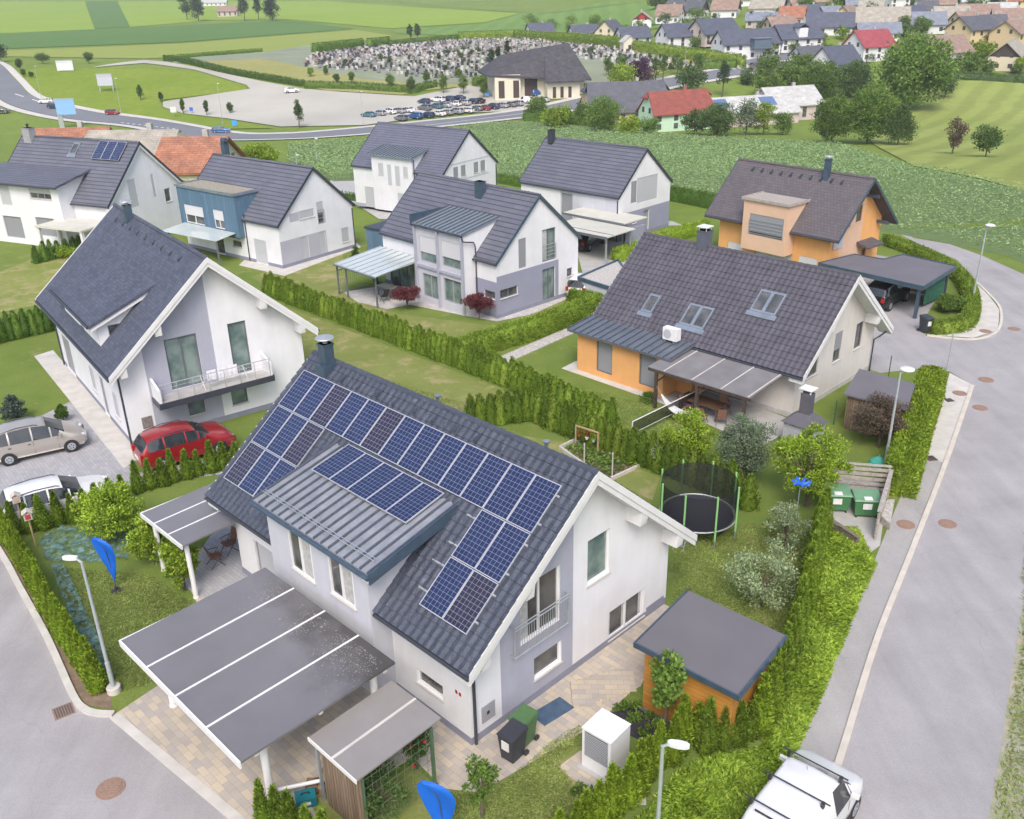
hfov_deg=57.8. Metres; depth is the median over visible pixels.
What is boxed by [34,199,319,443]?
house
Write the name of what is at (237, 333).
window
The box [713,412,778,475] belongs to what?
tree
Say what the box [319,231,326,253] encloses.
window
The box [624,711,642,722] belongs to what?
garden plant
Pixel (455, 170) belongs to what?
window
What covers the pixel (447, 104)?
car
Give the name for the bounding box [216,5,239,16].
village house
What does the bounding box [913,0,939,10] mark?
village house
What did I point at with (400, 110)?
car
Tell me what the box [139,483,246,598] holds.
terrace
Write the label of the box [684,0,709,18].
village house
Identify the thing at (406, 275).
window
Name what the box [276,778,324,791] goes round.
plastic pipe
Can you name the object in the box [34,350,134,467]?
house path
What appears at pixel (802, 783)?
van
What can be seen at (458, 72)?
tree
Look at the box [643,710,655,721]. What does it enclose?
garden plant
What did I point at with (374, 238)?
garden shed
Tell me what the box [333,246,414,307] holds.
terrace canopy
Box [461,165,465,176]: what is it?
window
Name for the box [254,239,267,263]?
window
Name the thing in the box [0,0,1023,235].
ground
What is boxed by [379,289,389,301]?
garden chair
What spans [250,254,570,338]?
dry lawn
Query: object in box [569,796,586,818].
thuja
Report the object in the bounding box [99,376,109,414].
door
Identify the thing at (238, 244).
window
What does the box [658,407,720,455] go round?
tree
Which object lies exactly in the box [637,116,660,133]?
tree
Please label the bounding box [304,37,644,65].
gravestones
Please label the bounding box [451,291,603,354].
hedge
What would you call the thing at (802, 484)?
garden windmill
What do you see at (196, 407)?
window
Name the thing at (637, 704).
garden plant
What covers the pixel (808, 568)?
thuja
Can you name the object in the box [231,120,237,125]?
road sign
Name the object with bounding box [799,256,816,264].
window
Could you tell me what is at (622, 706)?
garden plant
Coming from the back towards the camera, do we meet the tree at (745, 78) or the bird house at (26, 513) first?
the tree at (745, 78)
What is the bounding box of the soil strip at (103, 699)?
[0,544,111,708]
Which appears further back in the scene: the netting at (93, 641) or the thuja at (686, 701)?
the netting at (93, 641)
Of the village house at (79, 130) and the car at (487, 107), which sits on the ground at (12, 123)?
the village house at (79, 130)
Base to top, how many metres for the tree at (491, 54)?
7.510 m
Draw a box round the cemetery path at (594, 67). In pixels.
[173,37,671,83]
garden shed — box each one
[364,220,385,249]
[633,589,787,751]
[843,369,914,439]
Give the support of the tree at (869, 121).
on the ground at (12, 123)
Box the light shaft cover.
[537,697,573,725]
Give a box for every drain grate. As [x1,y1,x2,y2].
[51,701,75,720]
[927,456,936,461]
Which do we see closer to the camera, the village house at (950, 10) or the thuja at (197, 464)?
the thuja at (197, 464)
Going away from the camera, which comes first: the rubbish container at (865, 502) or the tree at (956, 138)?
the rubbish container at (865, 502)
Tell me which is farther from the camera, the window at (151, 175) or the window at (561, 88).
the window at (561, 88)
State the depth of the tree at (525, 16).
519.22 m
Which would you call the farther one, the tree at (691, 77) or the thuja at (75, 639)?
the tree at (691, 77)
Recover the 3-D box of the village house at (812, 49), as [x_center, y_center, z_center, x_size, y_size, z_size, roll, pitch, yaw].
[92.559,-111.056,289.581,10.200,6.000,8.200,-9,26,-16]
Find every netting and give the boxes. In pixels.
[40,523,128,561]
[51,563,114,681]
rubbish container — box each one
[824,484,852,512]
[851,489,880,517]
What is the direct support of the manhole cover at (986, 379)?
on the road at (925, 740)
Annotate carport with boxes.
[118,568,394,797]
[818,254,955,318]
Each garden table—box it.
[377,282,397,298]
[678,391,727,421]
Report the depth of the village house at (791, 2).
367.00 m
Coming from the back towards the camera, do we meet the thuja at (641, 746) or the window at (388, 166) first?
the window at (388, 166)
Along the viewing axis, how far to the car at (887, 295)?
61.59 m
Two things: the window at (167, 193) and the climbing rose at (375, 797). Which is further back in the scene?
the window at (167, 193)
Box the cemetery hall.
[478,43,591,99]
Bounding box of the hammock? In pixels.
[656,386,691,413]
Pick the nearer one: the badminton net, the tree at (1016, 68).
the badminton net
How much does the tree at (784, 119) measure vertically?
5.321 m
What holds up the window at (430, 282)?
in the house at (508, 250)
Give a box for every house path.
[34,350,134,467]
[240,243,360,275]
[344,287,565,320]
[460,604,668,782]
[562,361,665,404]
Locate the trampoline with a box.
[659,460,739,551]
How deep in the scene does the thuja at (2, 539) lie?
37.22 m
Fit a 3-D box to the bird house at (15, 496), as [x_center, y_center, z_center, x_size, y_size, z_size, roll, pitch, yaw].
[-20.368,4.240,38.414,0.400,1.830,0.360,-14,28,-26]
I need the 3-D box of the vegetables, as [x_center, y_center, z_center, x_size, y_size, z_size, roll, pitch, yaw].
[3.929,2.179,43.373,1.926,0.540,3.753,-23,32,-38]
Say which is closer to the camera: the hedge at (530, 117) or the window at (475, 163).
the window at (475, 163)
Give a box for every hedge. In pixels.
[0,305,54,343]
[30,234,80,263]
[162,54,304,86]
[171,48,262,57]
[260,270,551,394]
[303,79,437,93]
[310,38,364,51]
[341,190,355,200]
[365,36,390,47]
[388,34,457,45]
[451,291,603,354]
[458,29,622,47]
[463,385,761,511]
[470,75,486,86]
[497,173,520,186]
[521,110,597,126]
[541,374,621,428]
[564,287,595,300]
[610,219,711,261]
[631,39,747,67]
[669,184,716,208]
[698,59,736,69]
[878,364,947,498]
[880,233,982,335]
[949,70,1023,82]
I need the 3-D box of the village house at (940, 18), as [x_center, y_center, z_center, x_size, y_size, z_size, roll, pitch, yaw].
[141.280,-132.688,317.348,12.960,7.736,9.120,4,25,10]
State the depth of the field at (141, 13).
747.78 m
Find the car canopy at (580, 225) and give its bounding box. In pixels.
[562,207,646,263]
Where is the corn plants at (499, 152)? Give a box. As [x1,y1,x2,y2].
[286,120,1023,256]
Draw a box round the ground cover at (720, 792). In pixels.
[633,525,877,818]
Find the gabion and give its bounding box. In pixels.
[880,499,894,529]
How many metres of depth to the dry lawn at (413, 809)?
25.64 m
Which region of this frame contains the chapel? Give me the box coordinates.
[619,35,634,51]
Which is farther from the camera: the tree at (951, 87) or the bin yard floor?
the tree at (951, 87)
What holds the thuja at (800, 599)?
on the lawn at (26, 377)
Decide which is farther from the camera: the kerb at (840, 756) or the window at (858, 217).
the window at (858, 217)
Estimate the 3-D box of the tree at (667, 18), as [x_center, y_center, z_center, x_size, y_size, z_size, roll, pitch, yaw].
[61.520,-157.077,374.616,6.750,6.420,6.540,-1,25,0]
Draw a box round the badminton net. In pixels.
[632,389,700,430]
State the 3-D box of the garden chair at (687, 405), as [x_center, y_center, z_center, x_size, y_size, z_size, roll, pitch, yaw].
[8.966,-0.254,47.788,0.651,0.990,0.532,14,29,29]
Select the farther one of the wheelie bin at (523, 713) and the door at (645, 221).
the door at (645, 221)
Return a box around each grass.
[55,565,192,692]
[386,379,524,424]
[450,725,581,818]
[574,386,681,437]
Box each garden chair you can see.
[202,544,224,569]
[219,526,239,556]
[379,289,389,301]
[392,277,400,289]
[679,393,691,409]
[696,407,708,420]
[715,410,726,422]
[717,393,731,412]
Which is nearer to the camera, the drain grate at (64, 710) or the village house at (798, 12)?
the drain grate at (64, 710)
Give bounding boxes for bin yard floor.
[829,474,885,557]
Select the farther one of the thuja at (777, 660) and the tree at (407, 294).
the tree at (407, 294)
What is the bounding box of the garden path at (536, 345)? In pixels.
[500,328,573,361]
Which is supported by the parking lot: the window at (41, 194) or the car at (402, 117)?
the car at (402, 117)
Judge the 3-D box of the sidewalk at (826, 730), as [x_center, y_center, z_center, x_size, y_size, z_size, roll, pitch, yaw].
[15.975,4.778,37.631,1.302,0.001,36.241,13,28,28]
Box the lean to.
[307,680,440,818]
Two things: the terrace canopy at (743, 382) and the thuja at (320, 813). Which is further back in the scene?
the terrace canopy at (743, 382)
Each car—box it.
[0,108,9,112]
[0,416,87,466]
[0,474,108,521]
[38,98,52,103]
[46,103,55,108]
[104,109,119,114]
[130,420,235,467]
[211,126,230,132]
[284,87,298,92]
[360,111,376,116]
[375,109,386,115]
[384,107,396,114]
[394,114,407,120]
[396,107,405,113]
[405,107,415,112]
[407,112,423,118]
[417,98,430,103]
[417,104,432,110]
[423,111,434,117]
[430,96,445,101]
[431,102,443,108]
[434,110,446,116]
[442,102,452,107]
[443,109,453,114]
[445,95,455,100]
[450,100,461,105]
[452,107,463,113]
[455,95,465,99]
[460,99,471,105]
[463,107,474,112]
[470,98,478,103]
[472,105,483,110]
[478,97,485,102]
[481,104,491,110]
[488,102,499,109]
[499,102,508,107]
[508,101,517,106]
[514,100,524,105]
[518,96,531,102]
[532,89,540,95]
[565,272,585,297]
[578,235,604,251]
[868,280,910,311]
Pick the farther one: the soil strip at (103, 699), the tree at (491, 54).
the tree at (491, 54)
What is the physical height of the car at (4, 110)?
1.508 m
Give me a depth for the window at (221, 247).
78.47 m
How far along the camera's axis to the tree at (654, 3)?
456.71 m
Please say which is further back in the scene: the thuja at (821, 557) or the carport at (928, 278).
the carport at (928, 278)
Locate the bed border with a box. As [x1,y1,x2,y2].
[559,438,639,479]
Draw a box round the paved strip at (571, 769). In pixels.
[558,751,645,804]
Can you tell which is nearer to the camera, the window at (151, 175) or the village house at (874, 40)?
the window at (151, 175)
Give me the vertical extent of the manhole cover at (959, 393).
0.034 m
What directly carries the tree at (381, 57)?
on the ground at (12, 123)
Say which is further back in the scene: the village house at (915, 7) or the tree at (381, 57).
the village house at (915, 7)
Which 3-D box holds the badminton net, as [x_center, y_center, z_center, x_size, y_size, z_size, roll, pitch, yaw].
[7.816,0.205,46.784,5.525,1.022,0.058,-23,32,-38]
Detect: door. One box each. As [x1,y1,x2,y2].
[3,215,25,238]
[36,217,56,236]
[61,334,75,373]
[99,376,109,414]
[255,541,275,574]
[365,187,374,206]
[597,341,611,374]
[639,354,655,387]
[643,210,647,229]
[703,387,742,400]
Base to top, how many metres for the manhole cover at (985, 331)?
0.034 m
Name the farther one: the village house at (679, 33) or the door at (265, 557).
the village house at (679, 33)
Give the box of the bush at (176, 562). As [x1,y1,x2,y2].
[158,543,201,590]
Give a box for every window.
[0,185,12,204]
[28,187,51,200]
[88,365,97,393]
[108,323,118,334]
[112,392,120,421]
[127,179,138,207]
[150,174,155,196]
[163,333,203,389]
[164,188,170,202]
[184,204,204,224]
[188,399,207,417]
[213,209,224,228]
[217,239,225,253]
[227,320,251,372]
[231,388,249,406]
[232,240,242,248]
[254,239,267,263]
[287,529,315,585]
[299,208,314,220]
[301,236,309,258]
[316,201,324,223]
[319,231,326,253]
[327,556,356,611]
[341,227,349,242]
[378,163,383,175]
[387,165,391,185]
[391,263,414,287]
[395,166,399,185]
[403,167,407,178]
[415,669,443,702]
[419,235,436,264]
[423,273,438,299]
[442,240,460,269]
[444,278,461,305]
[453,167,457,177]
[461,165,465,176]
[474,162,478,173]
[480,160,485,171]
[483,290,494,300]
[498,81,504,97]
[500,286,518,299]
[513,80,518,97]
[518,238,525,268]
[520,566,557,642]
[533,641,562,682]
[542,227,555,261]
[542,267,553,299]
[553,87,555,97]
[560,87,563,97]
[566,268,572,277]
[568,86,571,96]
[586,529,610,588]
[608,589,644,642]
[631,181,636,202]
[636,173,657,203]
[728,241,742,250]
[748,213,783,240]
[756,251,790,259]
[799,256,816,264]
[805,359,817,380]
[831,330,842,364]
[853,321,862,350]
[856,205,861,222]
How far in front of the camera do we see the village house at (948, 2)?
365.92 m
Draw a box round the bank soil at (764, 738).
[647,549,861,817]
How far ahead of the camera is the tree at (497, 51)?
300.25 m
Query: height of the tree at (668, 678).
3.055 m
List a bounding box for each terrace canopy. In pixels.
[163,222,235,265]
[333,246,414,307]
[648,349,782,432]
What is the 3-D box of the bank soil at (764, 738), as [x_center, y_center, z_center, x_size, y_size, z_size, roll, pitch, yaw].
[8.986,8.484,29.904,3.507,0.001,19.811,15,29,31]
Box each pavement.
[0,60,787,139]
[0,61,717,133]
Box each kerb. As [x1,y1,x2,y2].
[0,546,114,716]
[835,385,974,765]
[927,282,1002,339]
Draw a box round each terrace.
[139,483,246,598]
[657,390,785,444]
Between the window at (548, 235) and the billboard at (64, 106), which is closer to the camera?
the window at (548, 235)
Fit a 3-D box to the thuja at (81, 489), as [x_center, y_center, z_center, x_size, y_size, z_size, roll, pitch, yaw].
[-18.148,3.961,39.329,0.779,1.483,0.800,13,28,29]
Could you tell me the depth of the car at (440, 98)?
265.65 m
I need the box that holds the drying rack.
[200,366,247,389]
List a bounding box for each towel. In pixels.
[206,369,216,380]
[217,367,225,377]
[228,364,237,374]
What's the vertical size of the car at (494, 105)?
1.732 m
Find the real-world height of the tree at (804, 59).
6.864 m
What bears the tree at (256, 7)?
on the field at (374, 15)
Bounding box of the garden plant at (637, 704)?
[627,699,642,710]
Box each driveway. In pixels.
[0,402,221,493]
[114,591,642,818]
[330,180,390,218]
[578,221,680,272]
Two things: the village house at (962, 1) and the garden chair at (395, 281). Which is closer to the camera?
the garden chair at (395, 281)
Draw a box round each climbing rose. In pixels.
[363,758,412,818]
[401,729,429,769]
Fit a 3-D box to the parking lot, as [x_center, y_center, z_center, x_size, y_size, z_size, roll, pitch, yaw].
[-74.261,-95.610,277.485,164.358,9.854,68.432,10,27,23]
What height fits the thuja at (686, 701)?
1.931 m
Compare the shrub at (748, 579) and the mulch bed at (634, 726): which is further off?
the shrub at (748, 579)
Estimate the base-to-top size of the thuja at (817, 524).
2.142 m
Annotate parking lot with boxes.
[96,60,540,125]
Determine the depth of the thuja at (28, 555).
34.08 m
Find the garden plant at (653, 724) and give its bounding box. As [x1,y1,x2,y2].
[650,715,660,728]
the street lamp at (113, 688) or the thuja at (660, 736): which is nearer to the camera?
the thuja at (660, 736)
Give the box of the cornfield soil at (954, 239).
[288,121,1023,262]
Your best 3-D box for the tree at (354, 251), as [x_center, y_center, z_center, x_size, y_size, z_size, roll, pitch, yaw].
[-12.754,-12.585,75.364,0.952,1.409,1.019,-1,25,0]
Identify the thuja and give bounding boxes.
[0,506,6,548]
[2,513,22,551]
[4,500,22,534]
[6,518,20,561]
[10,529,18,567]
[13,531,27,574]
[18,542,40,581]
[20,501,37,534]
[22,549,40,588]
[24,546,45,596]
[29,557,52,601]
[32,493,52,531]
[32,567,50,615]
[41,581,54,631]
[41,581,55,621]
[47,591,55,638]
[48,489,67,527]
[51,597,64,647]
[59,607,77,656]
[64,492,80,524]
[65,620,77,667]
[71,630,80,676]
[76,487,85,517]
[76,634,103,685]
[82,642,108,695]
[89,482,105,502]
[116,474,132,500]
[129,459,145,494]
[142,458,158,490]
[154,457,170,487]
[165,448,181,482]
[178,448,195,480]
[192,448,205,476]
[202,439,220,474]
[215,440,231,471]
[230,441,238,459]
[251,777,269,818]
[266,782,281,818]
[279,787,298,818]
[298,801,313,818]
[314,806,328,818]
[553,806,565,818]
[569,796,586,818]
[580,786,597,818]
[591,777,610,818]
[604,760,627,818]
[616,765,629,816]
[620,751,643,809]
[634,737,652,783]
[635,751,650,797]
[645,733,658,782]
[653,717,670,771]
[666,710,684,768]
[667,702,694,757]
[677,691,695,746]
[691,701,704,745]
[694,712,716,756]
[696,695,718,751]
[714,706,735,752]
[733,705,746,749]
[734,700,753,747]
[747,698,763,742]
[752,671,775,737]
[767,662,783,725]
[768,646,785,706]
[780,637,790,701]
[781,602,804,658]
[782,620,796,675]
[783,627,793,689]
[787,572,810,637]
[789,614,800,669]
[792,556,815,617]
[793,543,819,597]
[794,553,818,609]
[795,538,820,586]
[796,595,806,646]
[798,531,821,583]
[800,518,823,563]
[802,529,825,570]
[804,494,828,541]
[808,505,826,545]
[811,490,831,537]
[816,514,825,553]
[824,486,834,530]
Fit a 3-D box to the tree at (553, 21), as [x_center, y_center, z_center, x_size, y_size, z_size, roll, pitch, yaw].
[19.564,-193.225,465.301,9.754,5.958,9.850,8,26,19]
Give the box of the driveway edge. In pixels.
[109,713,244,818]
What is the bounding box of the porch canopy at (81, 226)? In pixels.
[35,218,98,244]
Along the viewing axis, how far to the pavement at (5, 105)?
251.83 m
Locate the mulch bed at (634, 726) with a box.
[611,707,655,739]
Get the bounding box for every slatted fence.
[825,461,892,495]
[833,520,860,542]
[874,469,893,539]
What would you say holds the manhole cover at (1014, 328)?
on the road at (925, 740)
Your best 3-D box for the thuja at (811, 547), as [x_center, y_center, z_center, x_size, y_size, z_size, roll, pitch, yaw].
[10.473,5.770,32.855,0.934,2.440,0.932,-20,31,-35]
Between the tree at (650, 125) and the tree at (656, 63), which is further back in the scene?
the tree at (656, 63)
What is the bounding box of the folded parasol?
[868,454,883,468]
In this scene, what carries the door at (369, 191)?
in the house at (390, 161)
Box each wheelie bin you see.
[496,718,528,763]
[508,703,539,746]
[917,314,934,332]
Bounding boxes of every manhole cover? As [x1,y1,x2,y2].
[95,777,125,799]
[896,520,914,528]
[938,519,956,528]
[952,390,966,395]
[972,405,987,410]
[978,377,993,382]
[979,329,991,332]
[1008,327,1020,330]
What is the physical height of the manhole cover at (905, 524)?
0.034 m
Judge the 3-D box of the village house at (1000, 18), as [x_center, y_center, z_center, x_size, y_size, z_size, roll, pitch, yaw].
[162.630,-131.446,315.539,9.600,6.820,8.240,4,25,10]
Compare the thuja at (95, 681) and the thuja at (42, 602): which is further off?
the thuja at (42, 602)
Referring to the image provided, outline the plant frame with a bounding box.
[575,425,598,450]
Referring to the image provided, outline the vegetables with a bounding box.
[565,442,635,475]
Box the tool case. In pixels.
[294,787,316,809]
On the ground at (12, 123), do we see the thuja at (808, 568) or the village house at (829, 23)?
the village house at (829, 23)
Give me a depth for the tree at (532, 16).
483.07 m
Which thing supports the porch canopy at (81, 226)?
on the lawn at (26, 377)
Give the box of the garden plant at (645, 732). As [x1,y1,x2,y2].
[637,721,650,737]
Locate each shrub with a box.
[54,403,69,419]
[55,244,76,258]
[568,780,593,794]
[639,391,657,403]
[935,293,966,310]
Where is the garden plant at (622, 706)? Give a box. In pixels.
[612,698,629,711]
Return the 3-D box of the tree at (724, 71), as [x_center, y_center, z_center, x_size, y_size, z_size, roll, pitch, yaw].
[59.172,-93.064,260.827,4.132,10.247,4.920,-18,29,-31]
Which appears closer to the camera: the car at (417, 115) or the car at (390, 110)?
the car at (417, 115)
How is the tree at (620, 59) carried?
on the cemetery lawn at (280, 69)
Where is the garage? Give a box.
[577,259,622,294]
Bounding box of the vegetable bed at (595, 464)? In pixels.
[563,442,631,476]
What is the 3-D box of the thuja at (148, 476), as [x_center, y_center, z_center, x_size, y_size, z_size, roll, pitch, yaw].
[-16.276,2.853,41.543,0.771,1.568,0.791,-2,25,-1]
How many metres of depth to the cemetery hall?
266.91 m
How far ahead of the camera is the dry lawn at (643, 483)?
41.68 m
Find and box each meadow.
[0,257,67,311]
[8,68,269,128]
[870,80,1023,189]
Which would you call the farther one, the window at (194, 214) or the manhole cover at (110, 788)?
the window at (194, 214)
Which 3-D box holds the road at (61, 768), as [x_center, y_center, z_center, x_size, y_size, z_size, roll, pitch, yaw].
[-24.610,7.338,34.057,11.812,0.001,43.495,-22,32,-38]
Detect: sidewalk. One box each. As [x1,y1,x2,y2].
[800,380,947,761]
[928,373,971,462]
[930,285,999,337]
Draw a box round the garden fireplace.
[781,384,828,451]
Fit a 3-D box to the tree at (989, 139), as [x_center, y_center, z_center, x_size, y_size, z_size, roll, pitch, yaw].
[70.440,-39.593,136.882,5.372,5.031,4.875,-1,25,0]
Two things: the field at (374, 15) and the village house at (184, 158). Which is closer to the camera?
the village house at (184, 158)
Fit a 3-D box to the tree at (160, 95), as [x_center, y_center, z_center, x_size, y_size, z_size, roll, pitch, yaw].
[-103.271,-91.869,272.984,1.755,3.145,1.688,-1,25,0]
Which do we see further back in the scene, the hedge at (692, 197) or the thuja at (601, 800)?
the hedge at (692, 197)
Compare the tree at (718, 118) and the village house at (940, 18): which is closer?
the tree at (718, 118)
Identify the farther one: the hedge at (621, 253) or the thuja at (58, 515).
the hedge at (621, 253)
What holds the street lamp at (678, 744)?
on the lawn at (26, 377)
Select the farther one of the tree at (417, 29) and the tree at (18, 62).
the tree at (417, 29)
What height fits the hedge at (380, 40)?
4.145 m
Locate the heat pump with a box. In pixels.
[576,708,630,783]
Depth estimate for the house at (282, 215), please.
75.71 m
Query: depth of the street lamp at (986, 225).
61.24 m
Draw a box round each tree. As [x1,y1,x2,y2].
[0,44,7,60]
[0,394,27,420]
[14,58,22,67]
[34,52,50,61]
[69,478,147,541]
[82,51,93,63]
[136,84,144,99]
[158,92,163,101]
[177,0,190,18]
[179,98,184,112]
[188,0,204,20]
[202,100,208,113]
[226,102,233,112]
[236,0,248,20]
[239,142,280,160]
[252,0,263,18]
[261,0,280,20]
[293,99,303,127]
[307,67,313,74]
[323,65,328,73]
[332,74,339,82]
[348,71,354,79]
[349,246,358,256]
[377,53,385,59]
[385,73,395,85]
[389,286,420,308]
[406,24,413,37]
[406,76,415,93]
[413,23,420,37]
[422,72,429,81]
[437,73,448,92]
[454,68,461,75]
[457,74,468,93]
[461,292,495,319]
[461,753,501,817]
[479,82,488,93]
[488,48,495,61]
[495,46,501,57]
[504,40,510,53]
[522,13,537,22]
[523,94,550,116]
[524,13,539,25]
[537,101,572,127]
[544,18,561,27]
[564,21,571,31]
[565,13,579,23]
[572,101,592,118]
[581,93,625,131]
[585,12,603,23]
[589,15,600,23]
[603,57,613,73]
[606,62,638,81]
[614,114,642,134]
[616,54,625,65]
[628,56,655,80]
[633,19,645,25]
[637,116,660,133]
[646,0,667,6]
[648,648,687,732]
[650,442,662,458]
[652,55,660,79]
[657,12,672,23]
[658,54,667,79]
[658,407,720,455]
[670,53,685,72]
[674,18,692,22]
[674,62,707,88]
[679,108,708,134]
[689,34,701,48]
[690,7,707,18]
[693,52,704,65]
[695,101,740,135]
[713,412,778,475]
[714,59,731,96]
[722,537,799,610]
[733,97,762,134]
[736,65,759,84]
[751,68,782,89]
[752,101,778,134]
[756,53,783,73]
[762,499,812,550]
[766,40,780,54]
[770,420,855,507]
[772,111,793,134]
[774,58,805,85]
[787,40,801,49]
[787,53,814,68]
[796,0,815,3]
[797,58,843,97]
[809,91,857,141]
[822,32,830,43]
[823,1,833,5]
[830,0,844,6]
[835,25,850,39]
[836,58,874,96]
[844,80,902,143]
[849,390,914,447]
[860,53,876,61]
[869,28,966,109]
[881,103,919,144]
[897,15,911,25]
[900,23,911,36]
[901,22,917,35]
[913,15,934,33]
[939,76,958,97]
[944,116,969,153]
[951,49,988,72]
[966,0,977,3]
[970,40,997,56]
[971,123,1007,156]
[980,59,997,72]
[1010,63,1023,73]
[1013,56,1023,73]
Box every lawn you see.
[0,219,1023,818]
[201,50,696,94]
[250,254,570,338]
[284,306,521,412]
[312,733,581,818]
[525,436,659,499]
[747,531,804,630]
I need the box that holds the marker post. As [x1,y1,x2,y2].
[946,334,954,368]
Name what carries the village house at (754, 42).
on the ground at (12, 123)
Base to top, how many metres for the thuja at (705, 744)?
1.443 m
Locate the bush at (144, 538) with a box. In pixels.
[120,511,171,565]
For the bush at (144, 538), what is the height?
2.354 m
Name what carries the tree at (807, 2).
on the ground at (12, 123)
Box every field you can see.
[0,1,93,32]
[0,20,350,48]
[0,30,391,58]
[85,1,129,27]
[118,1,204,26]
[203,1,518,27]
[392,0,710,35]
[395,1,633,12]
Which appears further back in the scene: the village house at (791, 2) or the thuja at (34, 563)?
the village house at (791, 2)
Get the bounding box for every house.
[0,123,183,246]
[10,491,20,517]
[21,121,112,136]
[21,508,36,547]
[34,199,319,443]
[82,123,190,154]
[155,129,247,180]
[174,137,355,268]
[201,0,227,5]
[204,334,697,744]
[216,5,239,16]
[350,121,498,210]
[378,170,581,318]
[518,129,672,241]
[524,21,555,32]
[567,22,597,33]
[567,224,893,416]
[579,77,669,122]
[593,18,622,37]
[613,24,652,41]
[631,9,653,26]
[635,86,713,131]
[653,21,692,47]
[654,2,685,23]
[666,0,685,3]
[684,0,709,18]
[688,15,739,46]
[704,155,897,265]
[709,26,783,59]
[710,0,741,17]
[712,91,802,126]
[741,0,750,6]
[744,9,778,27]
[748,0,787,11]
[748,61,790,72]
[754,82,823,119]
[760,14,798,27]
[772,21,825,52]
[778,3,806,22]
[787,0,804,5]
[787,43,823,62]
[798,2,823,18]
[805,10,855,35]
[808,42,864,71]
[812,0,831,5]
[819,3,840,11]
[836,3,855,11]
[841,26,897,61]
[844,0,858,6]
[854,4,910,28]
[855,20,902,41]
[858,0,885,6]
[885,0,909,6]
[904,3,927,11]
[909,9,947,33]
[909,32,975,63]
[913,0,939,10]
[933,3,970,26]
[939,0,957,5]
[942,13,998,43]
[948,8,979,24]
[958,1,1000,13]
[959,0,989,3]
[979,12,1007,24]
[986,38,1023,71]
[987,0,1017,7]
[987,17,1023,48]
[990,5,1023,19]
[999,0,1023,7]
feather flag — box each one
[91,537,122,593]
[417,780,455,818]
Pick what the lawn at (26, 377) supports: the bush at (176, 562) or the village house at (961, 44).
the bush at (176, 562)
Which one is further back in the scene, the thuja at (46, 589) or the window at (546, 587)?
the thuja at (46, 589)
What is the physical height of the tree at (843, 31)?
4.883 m
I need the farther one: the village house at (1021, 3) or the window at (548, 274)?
the village house at (1021, 3)
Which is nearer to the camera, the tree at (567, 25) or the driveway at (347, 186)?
the driveway at (347, 186)
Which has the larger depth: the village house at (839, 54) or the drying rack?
the village house at (839, 54)
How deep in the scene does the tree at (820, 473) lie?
38.05 m
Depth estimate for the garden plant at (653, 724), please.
27.71 m
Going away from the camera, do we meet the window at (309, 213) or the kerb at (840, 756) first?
the kerb at (840, 756)
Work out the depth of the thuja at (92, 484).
39.40 m
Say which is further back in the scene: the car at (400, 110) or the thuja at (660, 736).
the car at (400, 110)
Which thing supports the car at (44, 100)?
on the road at (11, 87)
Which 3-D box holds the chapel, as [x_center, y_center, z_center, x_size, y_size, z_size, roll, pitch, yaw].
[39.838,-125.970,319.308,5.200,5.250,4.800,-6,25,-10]
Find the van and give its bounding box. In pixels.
[741,746,862,818]
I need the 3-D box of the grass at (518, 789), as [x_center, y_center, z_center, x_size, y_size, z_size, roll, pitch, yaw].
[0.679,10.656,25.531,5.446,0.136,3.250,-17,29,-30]
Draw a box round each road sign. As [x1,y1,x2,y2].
[170,106,175,116]
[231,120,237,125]
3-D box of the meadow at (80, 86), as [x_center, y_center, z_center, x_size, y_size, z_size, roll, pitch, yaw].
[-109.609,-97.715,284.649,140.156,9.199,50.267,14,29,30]
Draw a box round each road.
[0,53,789,138]
[0,559,227,818]
[842,235,1023,818]
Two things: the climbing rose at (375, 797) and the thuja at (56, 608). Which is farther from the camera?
the thuja at (56, 608)
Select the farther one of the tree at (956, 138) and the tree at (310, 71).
the tree at (310, 71)
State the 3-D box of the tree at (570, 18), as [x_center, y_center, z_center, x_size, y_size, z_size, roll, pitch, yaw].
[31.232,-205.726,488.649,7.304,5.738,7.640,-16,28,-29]
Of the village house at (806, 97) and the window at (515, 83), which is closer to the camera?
the village house at (806, 97)
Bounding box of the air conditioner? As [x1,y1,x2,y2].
[662,325,680,344]
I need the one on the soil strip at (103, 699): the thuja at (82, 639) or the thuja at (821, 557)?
the thuja at (82, 639)
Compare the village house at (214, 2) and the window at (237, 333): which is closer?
the window at (237, 333)
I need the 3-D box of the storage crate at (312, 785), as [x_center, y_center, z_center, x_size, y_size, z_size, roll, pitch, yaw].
[-5.558,10.504,25.909,0.360,0.260,0.360,-1,25,0]
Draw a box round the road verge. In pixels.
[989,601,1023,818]
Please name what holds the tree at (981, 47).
on the ground at (12, 123)
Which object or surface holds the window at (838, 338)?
in the house at (796, 325)
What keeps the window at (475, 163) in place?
in the house at (390, 161)
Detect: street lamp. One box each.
[62,555,121,695]
[656,739,689,818]
[884,366,914,460]
[973,223,994,293]
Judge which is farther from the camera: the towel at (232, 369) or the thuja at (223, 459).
the towel at (232, 369)
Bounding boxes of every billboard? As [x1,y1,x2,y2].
[53,98,75,127]
[55,60,73,71]
[95,73,113,91]
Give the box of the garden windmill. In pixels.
[791,477,811,525]
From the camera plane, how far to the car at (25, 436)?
44.47 m

